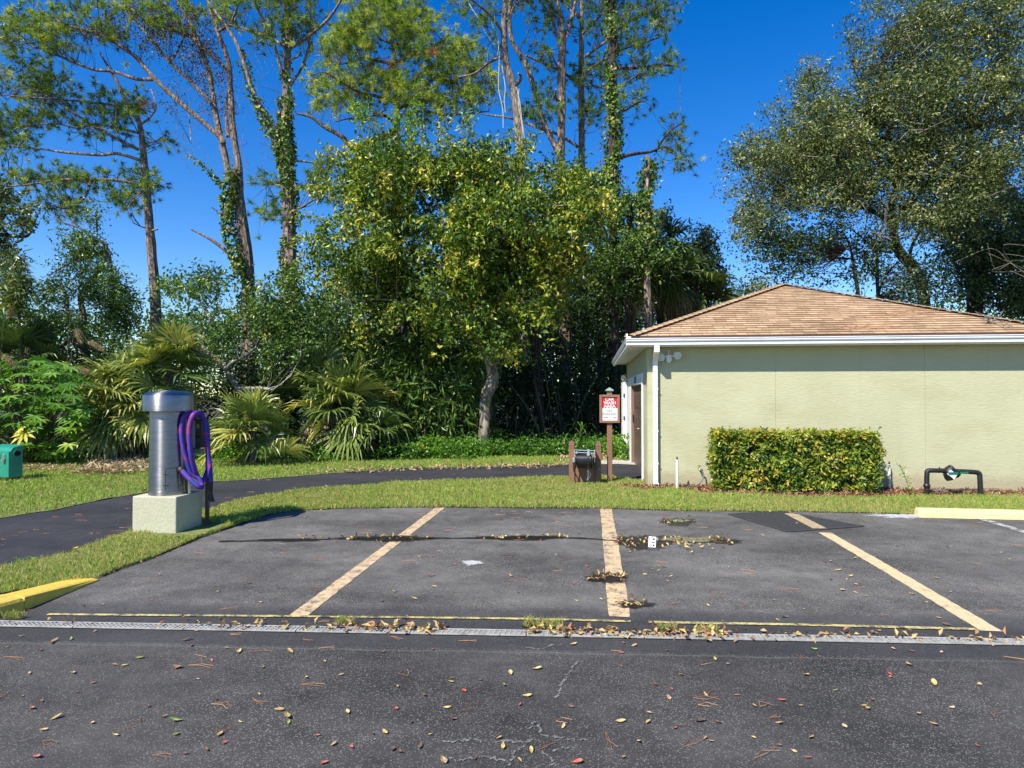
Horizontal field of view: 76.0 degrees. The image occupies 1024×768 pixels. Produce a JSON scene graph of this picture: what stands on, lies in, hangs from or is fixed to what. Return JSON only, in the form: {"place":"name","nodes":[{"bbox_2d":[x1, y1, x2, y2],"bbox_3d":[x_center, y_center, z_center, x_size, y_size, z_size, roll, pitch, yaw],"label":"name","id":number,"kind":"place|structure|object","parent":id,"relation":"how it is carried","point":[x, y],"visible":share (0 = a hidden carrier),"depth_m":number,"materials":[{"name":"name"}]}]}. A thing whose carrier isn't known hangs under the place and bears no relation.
{"place":"outdoors","nodes":[
{"label":"outdoors","id":0,"kind":"place"},
{"bbox_2d":[0,397,596,576],"bbox_3d":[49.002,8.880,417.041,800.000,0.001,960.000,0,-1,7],"label":"ground","id":1,"kind":"structure","parent":0,"point":[217,411],"depth_m":29.32,"materials":[{"name":"soil"}]},
{"bbox_2d":[0,236,45,438],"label":"feathery shrub","id":2,"kind":"object","parent":1,"relation":"on","point":[15,283],"visible":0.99,"depth_m":17.25,"materials":[{"name":"green plant"}]},
{"bbox_2d":[0,173,50,268],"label":"oak tree","id":3,"kind":"object","parent":1,"relation":"on","point":[28,221],"visible":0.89,"depth_m":18.70,"materials":[{"name":"green plant"}]},
{"bbox_2d":[0,314,74,450],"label":"saw palmetto","id":4,"kind":"object","parent":1,"relation":"on","point":[36,339],"visible":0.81,"depth_m":17.82,"materials":[{"name":"plant"}]},
{"bbox_2d":[0,299,129,416],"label":"wild shrub","id":5,"kind":"object","parent":1,"relation":"on","point":[76,344],"visible":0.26,"depth_m":19.40,"materials":[{"name":"green plant"}]},
{"bbox_2d":[63,311,84,441],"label":"plume grass","id":6,"kind":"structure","parent":1,"relation":"on","point":[79,336],"depth_m":17.02,"materials":[{"name":"plant"}]},
{"bbox_2d":[24,193,149,399],"bbox_3d":[-14.735,-2.199,22.112,6.088,8.758,3.641,0,-1,7],"label":"cedar tree","id":7,"kind":"object","parent":1,"relation":"on","point":[113,303],"visible":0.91,"depth_m":21.57,"materials":[{"name":"green plant"}]},
{"bbox_2d":[0,48,180,331],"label":"pine tree","id":8,"kind":"object","parent":1,"relation":"on","point":[144,184],"visible":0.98,"depth_m":23.90,"materials":[{"name":"green plant"}]},
{"bbox_2d":[0,0,257,440],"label":"pine tree","id":9,"kind":"object","parent":1,"relation":"on","point":[33,27],"visible":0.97,"depth_m":22.45,"materials":[{"name":"green plant"}]},
{"bbox_2d":[67,341,214,463],"bbox_3d":[-9.738,0.549,16.581,3.556,3.250,3.319,0,-1,7],"label":"saw palmetto","id":10,"kind":"object","parent":1,"relation":"on","point":[129,421],"visible":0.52,"depth_m":16.08,"materials":[{"name":"green plant"}]},
{"bbox_2d":[93,315,226,419],"bbox_3d":[-8.968,0.139,17.027,3.358,3.816,3.321,0,-1,7],"label":"saw palmetto","id":11,"kind":"object","parent":1,"relation":"on","point":[171,340],"visible":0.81,"depth_m":16.55,"materials":[{"name":"green plant"}]},
{"bbox_2d":[138,257,346,456],"bbox_3d":[-7.460,-0.724,18.018,5.918,5.667,4.147,0,-1,7],"label":"pale limbed tree","id":12,"kind":"object","parent":1,"relation":"on","point":[284,334],"visible":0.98,"depth_m":17.44,"materials":[{"name":"green plant"}]},
{"bbox_2d":[195,289,341,440],"bbox_3d":[-7.486,-0.233,19.829,5.294,5.461,3.506,0,-1,7],"label":"tangled shrub","id":13,"kind":"object","parent":1,"relation":"on","point":[238,373],"visible":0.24,"depth_m":19.73,"materials":[{"name":"green plant"}]},
{"bbox_2d":[205,0,343,438],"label":"pine tree","id":14,"kind":"object","parent":1,"relation":"on","point":[281,134],"visible":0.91,"depth_m":20.99,"materials":[{"name":"green plant"}]},
{"bbox_2d":[3,427,621,461],"bbox_3d":[-5.600,1.640,17.890,18.631,0.864,4.850,0,-1,0],"label":"ground cover","id":15,"kind":"object","parent":1,"relation":"on","point":[435,447],"visible":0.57,"depth_m":17.31,"materials":[{"name":"green plant"}]},
{"bbox_2d":[0,248,644,457],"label":"undergrowth","id":16,"kind":"object","parent":1,"relation":"on","point":[592,406],"visible":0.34,"depth_m":22.59,"materials":[{"name":"green plant"}]},
{"bbox_2d":[23,450,624,474],"bbox_3d":[-4.251,1.865,15.413,14.477,0.477,4.331,0,-1,-1],"label":"straw","id":17,"kind":"object","parent":1,"relation":"on","point":[124,464],"visible":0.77,"depth_m":14.42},
{"bbox_2d":[264,337,383,446],"bbox_3d":[-5.284,0.395,18.170,3.577,3.354,3.089,0,-1,7],"label":"saw palmetto","id":18,"kind":"object","parent":1,"relation":"on","point":[327,353],"visible":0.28,"depth_m":17.93,"materials":[{"name":"green plant"}]},
{"bbox_2d":[281,350,414,461],"bbox_3d":[-4.267,0.773,17.423,3.403,3.471,3.454,0,-1,7],"label":"saw palmetto","id":19,"kind":"object","parent":1,"relation":"on","point":[341,382],"visible":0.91,"depth_m":16.73,"materials":[{"name":"green plant"}]},
{"bbox_2d":[323,405,414,460],"bbox_3d":[-3.722,1.651,17.003,2.272,2.262,2.417,-1,-1,31],"label":"saw palmetto","id":20,"kind":"object","parent":1,"relation":"on","point":[383,426],"visible":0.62,"depth_m":16.65,"materials":[{"name":"green plant"}]},
{"bbox_2d":[296,0,508,414],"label":"pine tree","id":21,"kind":"object","parent":1,"relation":"on","point":[353,28],"visible":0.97,"depth_m":28.37,"materials":[{"name":"green plant"}]},
{"bbox_2d":[296,323,515,452],"bbox_3d":[-3.201,0.560,19.535,6.625,5.067,3.845,0,-1,7],"label":"reed thicket","id":22,"kind":"object","parent":1,"relation":"on","point":[404,358],"visible":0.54,"depth_m":19.01,"materials":[{"name":"green plant"}]},
{"bbox_2d":[366,286,457,421],"bbox_3d":[-3.248,-0.756,21.629,3.151,5.764,3.748,0,-1,-8],"label":"cabbage palm","id":23,"kind":"object","parent":1,"relation":"on","point":[403,330],"visible":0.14,"depth_m":21.39,"materials":[{"name":"green plant"}]},
{"bbox_2d":[413,359,434,429],"bbox_3d":[-2.454,0.639,18.555,0.748,2.662,0.978,0,-1,7],"label":"reed","id":24,"kind":"object","parent":1,"relation":"on","point":[424,389],"visible":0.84,"depth_m":18.52,"materials":[{"name":"green plant"}]},
{"bbox_2d":[281,94,627,453],"bbox_3d":[-1.642,-3.048,18.772,9.902,10.090,6.671,0,-1,7],"label":"yellowing tree","id":25,"kind":"object","parent":1,"relation":"on","point":[479,185],"visible":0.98,"depth_m":17.70,"materials":[{"name":"green plant"}]},
{"bbox_2d":[341,344,620,440],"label":"thicket stems","id":26,"kind":"object","parent":1,"relation":"on","point":[549,403],"visible":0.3,"depth_m":21.26,"materials":[{"name":"brown wood"}]},
{"bbox_2d":[448,0,540,438],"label":"pine tree","id":27,"kind":"object","parent":1,"relation":"on","point":[502,49],"visible":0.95,"depth_m":23.53,"materials":[{"name":"brown plant"}]},
{"bbox_2d":[0,250,1021,416],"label":"woods","id":28,"kind":"object","parent":1,"relation":"on","point":[170,315],"visible":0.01,"depth_m":37.39,"materials":[{"name":"green plant"}]},
{"bbox_2d":[503,227,564,440],"bbox_3d":[0.694,-1.465,21.468,2.879,7.746,2.882,0,-1,7],"label":"tree trunk","id":29,"kind":"object","parent":1,"relation":"on","point":[536,350],"visible":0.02,"depth_m":21.38,"materials":[{"name":"brown plant"}]},
{"bbox_2d":[507,0,584,436],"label":"pine tree","id":30,"kind":"object","parent":1,"relation":"on","point":[559,108],"visible":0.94,"depth_m":24.56,"materials":[{"name":"green plant"}]},
{"bbox_2d":[481,0,630,435],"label":"pine tree","id":31,"kind":"object","parent":1,"relation":"on","point":[582,77],"visible":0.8,"depth_m":25.49,"materials":[{"name":"green plant"}]},
{"bbox_2d":[595,429,629,460],"bbox_3d":[2.789,1.605,16.837,1.362,0.997,1.200,0,-1,7],"label":"leafy weed clump","id":32,"kind":"object","parent":1,"relation":"on","point":[621,450],"visible":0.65,"depth_m":16.75,"materials":[{"name":"green plant"}]},
{"bbox_2d":[577,226,690,333],"bbox_3d":[4.362,-1.845,24.094,4.070,8.022,3.789,0,-1,7],"label":"cabbage palm","id":33,"kind":"object","parent":1,"relation":"on","point":[635,309],"visible":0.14,"depth_m":23.44,"materials":[{"name":"green plant"}]},
{"bbox_2d":[581,180,687,375],"bbox_3d":[4.157,-2.485,22.646,3.933,9.348,3.886,0,-1,7],"label":"vine tree","id":34,"kind":"object","parent":1,"relation":"on","point":[627,260],"visible":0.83,"depth_m":22.23,"materials":[{"name":"green plant"}]},
{"bbox_2d":[576,0,705,434],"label":"pine tree","id":35,"kind":"object","parent":1,"relation":"on","point":[613,147],"visible":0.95,"depth_m":22.98,"materials":[{"name":"green plant"}]},
{"bbox_2d":[629,153,662,329],"bbox_3d":[4.543,-2.792,22.033,1.177,9.940,1.085,0,-1,-22],"label":"dead snag","id":36,"kind":"object","parent":1,"relation":"on","point":[644,211],"visible":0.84,"depth_m":22.01,"materials":[{"name":"brown wood"}]},
{"bbox_2d":[635,207,701,325],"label":"cabbage palm","id":37,"kind":"object","parent":1,"relation":"on","point":[673,231],"visible":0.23,"depth_m":26.36,"materials":[{"name":"green plant"}]},
{"bbox_2d":[639,237,725,328],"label":"cabbage palm","id":38,"kind":"object","parent":1,"relation":"on","point":[673,296],"visible":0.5,"depth_m":24.29,"materials":[{"name":"green plant"}]},
{"bbox_2d":[634,198,735,317],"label":"oak tree","id":39,"kind":"object","parent":1,"relation":"on","point":[700,242],"visible":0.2,"depth_m":26.57,"materials":[{"name":"green plant"}]},
{"bbox_2d":[659,248,741,320],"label":"cabbage palm","id":40,"kind":"object","parent":1,"relation":"on","point":[719,296],"visible":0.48,"depth_m":25.07,"materials":[{"name":"green plant"}]},
{"bbox_2d":[726,271,788,295],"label":"oak","id":41,"kind":"object","parent":1,"relation":"on","point":[749,290],"visible":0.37,"depth_m":26.63,"materials":[{"name":"green plant"}]},
{"bbox_2d":[611,283,1023,490],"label":"utility building","id":42,"kind":"structure","parent":1,"relation":"on","point":[947,391],"depth_m":11.44,"materials":[{"name":"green paint"}]},
{"bbox_2d":[621,382,627,456],"bbox_3d":[3.039,0.945,17.715,0.120,1.980,0.875,0,-1,7],"label":"door","id":43,"kind":"structure","parent":42,"relation":"in","point":[624,402],"depth_m":17.31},
{"bbox_2d":[634,386,638,468],"bbox_3d":[2.896,0.976,15.179,0.063,1.840,1.600,0,-1,7],"label":"door","id":44,"kind":"structure","parent":42,"relation":"in","point":[636,389],"depth_m":14.93,"materials":[{"name":"brown paint"}]},
{"bbox_2d":[637,386,640,471],"bbox_3d":[2.687,0.949,13.587,0.107,1.840,1.600,0,-1,7],"label":"door","id":45,"kind":"structure","parent":42,"relation":"in","point":[639,428],"depth_m":14.01,"materials":[{"name":"brown paint"}]},
{"bbox_2d":[805,310,950,330],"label":"pine needles","id":46,"kind":"object","parent":42,"relation":"on","point":[882,326],"visible":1,"depth_m":11.70,"materials":[{"name":"plant"}]},
{"bbox_2d":[977,310,1012,328],"bbox_3d":[8.220,-1.087,11.152,0.517,0.441,0.379,0,-1,7],"label":"dead branch","id":47,"kind":"object","parent":42,"relation":"on","point":[988,320],"visible":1,"depth_m":11.24,"materials":[{"name":"wood"}]},
{"bbox_2d":[727,212,973,309],"bbox_3d":[10.713,-1.693,20.726,7.803,7.697,5.007,0,-1,7],"label":"oak","id":48,"kind":"object","parent":1,"relation":"on","point":[796,243],"visible":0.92,"depth_m":20.02,"materials":[{"name":"green plant"}]},
{"bbox_2d":[710,0,1023,307],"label":"oak tree","id":49,"kind":"object","parent":1,"relation":"on","point":[826,139],"visible":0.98,"depth_m":20.23,"materials":[{"name":"green plant"}]},
{"bbox_2d":[928,40,1023,321],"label":"oak tree","id":50,"kind":"object","parent":1,"relation":"on","point":[981,281],"visible":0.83,"depth_m":24.18,"materials":[{"name":"green plant"}]},
{"bbox_2d":[0,454,606,517],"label":"lawn","id":51,"kind":"structure","parent":0,"point":[33,508],"depth_m":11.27,"materials":[{"name":"plant"}]},
{"bbox_2d":[0,444,22,480],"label":"waste bin","id":52,"kind":"object","parent":51,"relation":"on","point":[11,465],"visible":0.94,"depth_m":12.46,"materials":[{"name":"green plastic"}]},
{"bbox_2d":[0,355,96,462],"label":"lobed leaf bush","id":53,"kind":"object","parent":51,"relation":"on","point":[33,442],"visible":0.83,"depth_m":15.15,"materials":[{"name":"green plant"}]},
{"bbox_2d":[67,328,104,425],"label":"plume grass","id":54,"kind":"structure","parent":51,"relation":"on","point":[99,347],"depth_m":16.42,"materials":[{"name":"plant"}]},
{"bbox_2d":[49,390,148,461],"bbox_3d":[-9.845,1.219,16.277,2.572,2.514,2.379,0,-1,-21],"label":"saw palmetto","id":55,"kind":"object","parent":51,"relation":"on","point":[100,413],"visible":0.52,"depth_m":15.70,"materials":[{"name":"green plant"}]},
{"bbox_2d":[194,385,302,466],"bbox_3d":[-6.193,1.279,15.465,2.418,2.505,2.395,1,-1,-29],"label":"saw palmetto","id":56,"kind":"object","parent":51,"relation":"on","point":[252,410],"visible":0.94,"depth_m":15.20,"materials":[{"name":"green plant"}]},
{"bbox_2d":[260,435,314,462],"bbox_3d":[-5.146,1.617,15.137,1.321,0.944,0.711,0,-1,-26],"label":"palm frond","id":57,"kind":"object","parent":51,"relation":"on","point":[295,452],"visible":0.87,"depth_m":15.17,"materials":[{"name":"plant"}]},
{"bbox_2d":[562,458,635,464],"bbox_3d":[2.271,1.917,16.416,2.126,0.001,2.002,0,-1,7],"label":"doorstep pad","id":58,"kind":"object","parent":51,"relation":"on","point":[615,461],"visible":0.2,"depth_m":15.93,"materials":[{"name":"concrete"}]},
{"bbox_2d":[0,464,640,566],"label":"path","id":59,"kind":"structure","parent":0,"point":[68,532],"depth_m":9.88,"materials":[{"name":"black asphalt"}]},
{"bbox_2d":[0,474,1023,592],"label":"lawn","id":60,"kind":"structure","parent":0,"point":[197,530],"depth_m":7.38,"materials":[{"name":"plant"}]},
{"bbox_2d":[133,491,201,532],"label":"concrete block","id":61,"kind":"structure","parent":60,"relation":"on","point":[171,514],"depth_m":7.82,"materials":[{"name":"beige concrete"}]},
{"bbox_2d":[142,390,214,501],"bbox_3d":[-4.109,0.770,8.065,0.833,1.384,0.604,0,-1,7],"label":"car wash vacuum","id":62,"kind":"object","parent":61,"relation":"on","point":[172,468],"visible":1,"depth_m":7.90,"materials":[{"name":"silver metal"}]},
{"bbox_2d":[192,413,209,524],"bbox_3d":[-3.927,1.079,8.268,0.173,1.427,0.178,0,-1,7],"label":"control post","id":63,"kind":"object","parent":60,"relation":"on","point":[197,435],"visible":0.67,"depth_m":8.22,"materials":[{"name":"brown metal"}]},
{"bbox_2d":[569,440,600,482],"bbox_3d":[1.357,1.482,12.176,0.592,0.854,0.100,0,-1,7],"label":"hose stand","id":64,"kind":"object","parent":60,"relation":"on","point":[582,474],"visible":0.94,"depth_m":12.15,"materials":[{"name":"brown paint"}]},
{"bbox_2d":[573,449,599,481],"bbox_3d":[1.362,1.520,11.985,0.506,0.678,0.317,0,-1,7],"label":"hose reel","id":65,"kind":"object","parent":64,"relation":"attached to","point":[582,460],"visible":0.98,"depth_m":11.89,"materials":[{"name":"metal"}]},
{"bbox_2d":[599,387,619,481],"bbox_3d":[1.834,0.987,12.317,0.376,1.850,0.165,0,-1,7],"label":"parking sign","id":66,"kind":"object","parent":60,"relation":"on","point":[609,408],"visible":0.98,"depth_m":12.27,"materials":[{"name":"brown paint"}]},
{"bbox_2d":[618,482,1023,496],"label":"mulch bed","id":67,"kind":"object","parent":60,"relation":"on","point":[836,494],"visible":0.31,"depth_m":10.84,"materials":[{"name":"wood"}]},
{"bbox_2d":[704,425,887,493],"bbox_3d":[4.760,1.321,11.092,2.920,1.273,0.981,0,-1,7],"label":"hedge","id":68,"kind":"object","parent":67,"relation":"on","point":[833,460],"visible":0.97,"depth_m":10.84,"materials":[{"name":"green plant"}]},
{"bbox_2d":[923,465,983,495],"bbox_3d":[7.125,1.604,10.572,0.903,0.598,0.208,0,-1,7],"label":"backflow pipe","id":69,"kind":"object","parent":67,"relation":"on","point":[950,472],"visible":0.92,"depth_m":10.54,"materials":[{"name":"black metal"}]},
{"bbox_2d":[915,488,998,494],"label":"dead branch","id":70,"kind":"object","parent":67,"relation":"on","point":[952,490],"visible":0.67,"depth_m":10.76,"materials":[{"name":"wood"}]},
{"bbox_2d":[0,506,1023,767],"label":"parking lot","id":71,"kind":"structure","parent":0,"point":[830,690],"depth_m":4.16,"materials":[{"name":"grey asphalt"}]},
{"bbox_2d":[0,594,23,616],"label":"kerb","id":72,"kind":"structure","parent":71,"relation":"on","point":[8,603],"depth_m":4.96,"materials":[{"name":"yellow paint"}]},
{"bbox_2d":[0,608,26,618],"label":"grass tuft","id":73,"kind":"object","parent":71,"relation":"on","point":[15,615],"visible":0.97,"depth_m":4.82,"materials":[{"name":"plant"}]},
{"bbox_2d":[5,578,99,609],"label":"kerb","id":74,"kind":"structure","parent":71,"relation":"on","point":[34,596],"depth_m":5.33,"materials":[{"name":"yellow paint"}]},
{"bbox_2d":[47,613,630,621],"bbox_3d":[-1.310,1.726,4.857,4.352,0.001,0.068,0,-1,2],"label":"boundary line","id":75,"kind":"object","parent":71,"relation":"on","point":[331,616],"visible":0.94,"depth_m":4.87,"materials":[{"name":"yellow paint"}]},
{"bbox_2d":[290,508,443,614],"bbox_3d":[-1.324,1.771,7.246,0.147,0.001,4.745,0,-1,7],"label":"stall line","id":76,"kind":"object","parent":71,"relation":"on","point":[314,603],"visible":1,"depth_m":6.09,"materials":[{"name":"beige paint"}]},
{"bbox_2d":[338,535,439,541],"bbox_3d":[-1.479,1.774,7.538,1.331,0.001,0.387,0,-1,7],"label":"wet stain","id":77,"kind":"object","parent":71,"relation":"on","point":[391,540],"visible":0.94,"depth_m":7.58,"materials":[{"name":"asphalt"}]},
{"bbox_2d":[218,536,631,541],"bbox_3d":[-0.970,1.773,7.495,4.676,0.001,0.345,0,-1,0],"label":"wet seam","id":78,"kind":"object","parent":71,"relation":"on","point":[424,538],"visible":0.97,"depth_m":7.52,"materials":[{"name":"asphalt"}]},
{"bbox_2d":[443,735,531,743],"bbox_3d":[-0.109,1.699,3.118,0.478,0.001,0.115,0,-1,-6],"label":"asphalt crack","id":79,"kind":"object","parent":71,"relation":"on","point":[486,741],"visible":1,"depth_m":3.11,"materials":[{"name":"asphalt"}]},
{"bbox_2d":[0,487,1023,757],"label":"pine needles","id":80,"kind":"object","parent":71,"relation":"on","point":[476,639],"visible":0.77,"depth_m":4.21,"materials":[{"name":"brown plant"}]},
{"bbox_2d":[0,622,1023,645],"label":"drain channel","id":81,"kind":"object","parent":71,"relation":"on","point":[530,636],"visible":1,"depth_m":4.49,"materials":[{"name":"concrete"}]},
{"bbox_2d":[0,620,80,627],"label":"drain grate","id":82,"kind":"object","parent":81,"relation":"on","point":[66,624],"visible":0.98,"depth_m":4.70,"materials":[{"name":"grey metal"}]},
{"bbox_2d":[73,622,189,629],"bbox_3d":[-2.707,1.722,4.668,0.795,0.008,0.100,0,-1,3],"label":"drain grate","id":83,"kind":"object","parent":81,"relation":"on","point":[177,626],"visible":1,"depth_m":4.66,"materials":[{"name":"grey metal"}]},
{"bbox_2d":[183,624,299,631],"bbox_3d":[-1.906,1.721,4.628,0.795,0.008,0.100,0,-1,3],"label":"drain grate","id":84,"kind":"object","parent":81,"relation":"on","point":[290,628],"visible":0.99,"depth_m":4.62,"materials":[{"name":"grey metal"}]},
{"bbox_2d":[296,626,411,633],"bbox_3d":[-1.104,1.720,4.588,0.795,0.008,0.100,0,-1,3],"label":"drain grate","id":85,"kind":"object","parent":81,"relation":"on","point":[341,630],"visible":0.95,"depth_m":4.57,"materials":[{"name":"grey metal"}]},
{"bbox_2d":[410,628,525,635],"bbox_3d":[-0.302,1.719,4.548,0.795,0.008,0.100,0,-1,3],"label":"drain grate","id":86,"kind":"object","parent":81,"relation":"on","point":[507,632],"visible":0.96,"depth_m":4.54,"materials":[{"name":"grey metal"}]},
{"bbox_2d":[527,630,643,637],"bbox_3d":[0.499,1.719,4.508,0.795,0.008,0.100,0,-1,3],"label":"drain grate","id":87,"kind":"object","parent":81,"relation":"on","point":[547,633],"visible":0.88,"depth_m":4.49,"materials":[{"name":"grey metal"}]},
{"bbox_2d":[644,632,764,639],"bbox_3d":[1.301,1.718,4.468,0.795,0.008,0.100,0,-1,3],"label":"drain grate","id":88,"kind":"object","parent":81,"relation":"on","point":[731,636],"visible":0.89,"depth_m":4.45,"materials":[{"name":"grey metal"}]},
{"bbox_2d":[761,634,887,642],"bbox_3d":[2.103,1.717,4.428,0.795,0.008,0.100,0,-1,3],"label":"drain grate","id":89,"kind":"object","parent":81,"relation":"on","point":[841,638],"visible":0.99,"depth_m":4.42,"materials":[{"name":"grey metal"}]},
{"bbox_2d":[881,636,1012,644],"bbox_3d":[2.905,1.717,4.388,0.795,0.008,0.100,0,-1,3],"label":"drain grate","id":90,"kind":"object","parent":81,"relation":"on","point":[904,639],"visible":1,"depth_m":4.38,"materials":[{"name":"grey metal"}]},
{"bbox_2d":[3,463,1023,642],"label":"leaf litter","id":91,"kind":"object","parent":71,"relation":"on","point":[410,625],"visible":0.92,"depth_m":4.57,"materials":[{"name":"brown plant"}]},
{"bbox_2d":[479,535,557,539],"bbox_3d":[0.076,1.774,7.557,1.215,0.001,0.309,0,-1,-2],"label":"wet stain","id":92,"kind":"object","parent":71,"relation":"on","point":[518,538],"visible":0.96,"depth_m":7.52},
{"bbox_2d":[523,615,565,627],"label":"grass tuft","id":93,"kind":"object","parent":71,"relation":"on","point":[527,623],"visible":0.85,"depth_m":4.64,"materials":[{"name":"plant"}]},
{"bbox_2d":[582,572,626,582],"bbox_3d":[0.843,1.742,5.914,0.420,0.001,0.426,0,-1,7],"label":"wet stain","id":94,"kind":"object","parent":71,"relation":"on","point":[610,579],"visible":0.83,"depth_m":5.87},
{"bbox_2d":[600,509,629,616],"bbox_3d":[1.085,1.770,7.194,0.192,0.001,4.676,0,-1,7],"label":"stall line","id":95,"kind":"object","parent":71,"relation":"on","point":[612,558],"visible":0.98,"depth_m":6.38,"materials":[{"name":"beige paint"}]},
{"bbox_2d":[618,601,655,607],"bbox_3d":[0.978,1.729,5.140,0.360,0.001,0.210,0,-1,7],"label":"wet stain","id":96,"kind":"object","parent":71,"relation":"on","point":[634,605],"visible":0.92,"depth_m":5.14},
{"bbox_2d":[616,535,672,549],"bbox_3d":[1.505,1.770,7.344,0.799,0.001,0.922,0,-1,7],"label":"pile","id":97,"kind":"object","parent":71,"relation":"on","point":[641,545],"visible":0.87,"depth_m":7.32,"materials":[{"name":"plant"}]},
{"bbox_2d":[662,518,693,525],"bbox_3d":[2.147,1.791,8.513,0.554,0.001,0.607,0,-1,7],"label":"wet stain","id":98,"kind":"object","parent":71,"relation":"on","point":[686,523],"visible":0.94,"depth_m":8.47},
{"bbox_2d":[656,537,726,541],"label":"puddle","id":99,"kind":"object","parent":71,"relation":"on","point":[686,539],"visible":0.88,"depth_m":7.45,"materials":[{"name":"brown liquid"}]},
{"bbox_2d":[728,511,863,531],"bbox_3d":[3.702,1.790,8.633,1.169,0.009,1.238,0,-1,-16],"label":"asphalt patch","id":100,"kind":"object","parent":71,"relation":"on","point":[785,521],"visible":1,"depth_m":8.52,"materials":[{"name":"black asphalt"}]},
{"bbox_2d":[648,621,976,629],"bbox_3d":[2.126,1.723,4.686,2.278,0.001,0.060,0,-1,4],"label":"boundary line","id":101,"kind":"object","parent":71,"relation":"on","point":[881,626],"visible":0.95,"depth_m":4.70,"materials":[{"name":"yellow paint"}]},
{"bbox_2d":[867,513,918,518],"bbox_3d":[5.365,1.798,8.932,1.501,0.001,0.656,0,-1,7],"label":"white scuff","id":102,"kind":"object","parent":71,"relation":"on","point":[907,516],"visible":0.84,"depth_m":8.96,"materials":[{"name":"paint"}]},
{"bbox_2d":[819,532,1001,630],"bbox_3d":[3.553,1.753,6.220,0.171,0.001,3.309,0,-1,7],"label":"stall line","id":103,"kind":"object","parent":71,"relation":"on","point":[961,613],"visible":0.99,"depth_m":5.58,"materials":[{"name":"beige paint"}]},
{"bbox_2d":[914,507,1023,519],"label":"wheel stop","id":104,"kind":"object","parent":71,"relation":"on","point":[1006,514],"visible":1,"depth_m":8.79,"materials":[{"name":"yellow concrete"}]},
{"bbox_2d":[976,518,1023,532],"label":"stall line","id":105,"kind":"object","parent":71,"relation":"on","point":[1004,525],"visible":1,"depth_m":8.28,"materials":[{"name":"white paint"}]},
{"bbox_2d":[0,0,1023,396],"label":"sky","id":106,"kind":"structure","parent":0,"point":[737,53],"materials":[{"name":"blue"}]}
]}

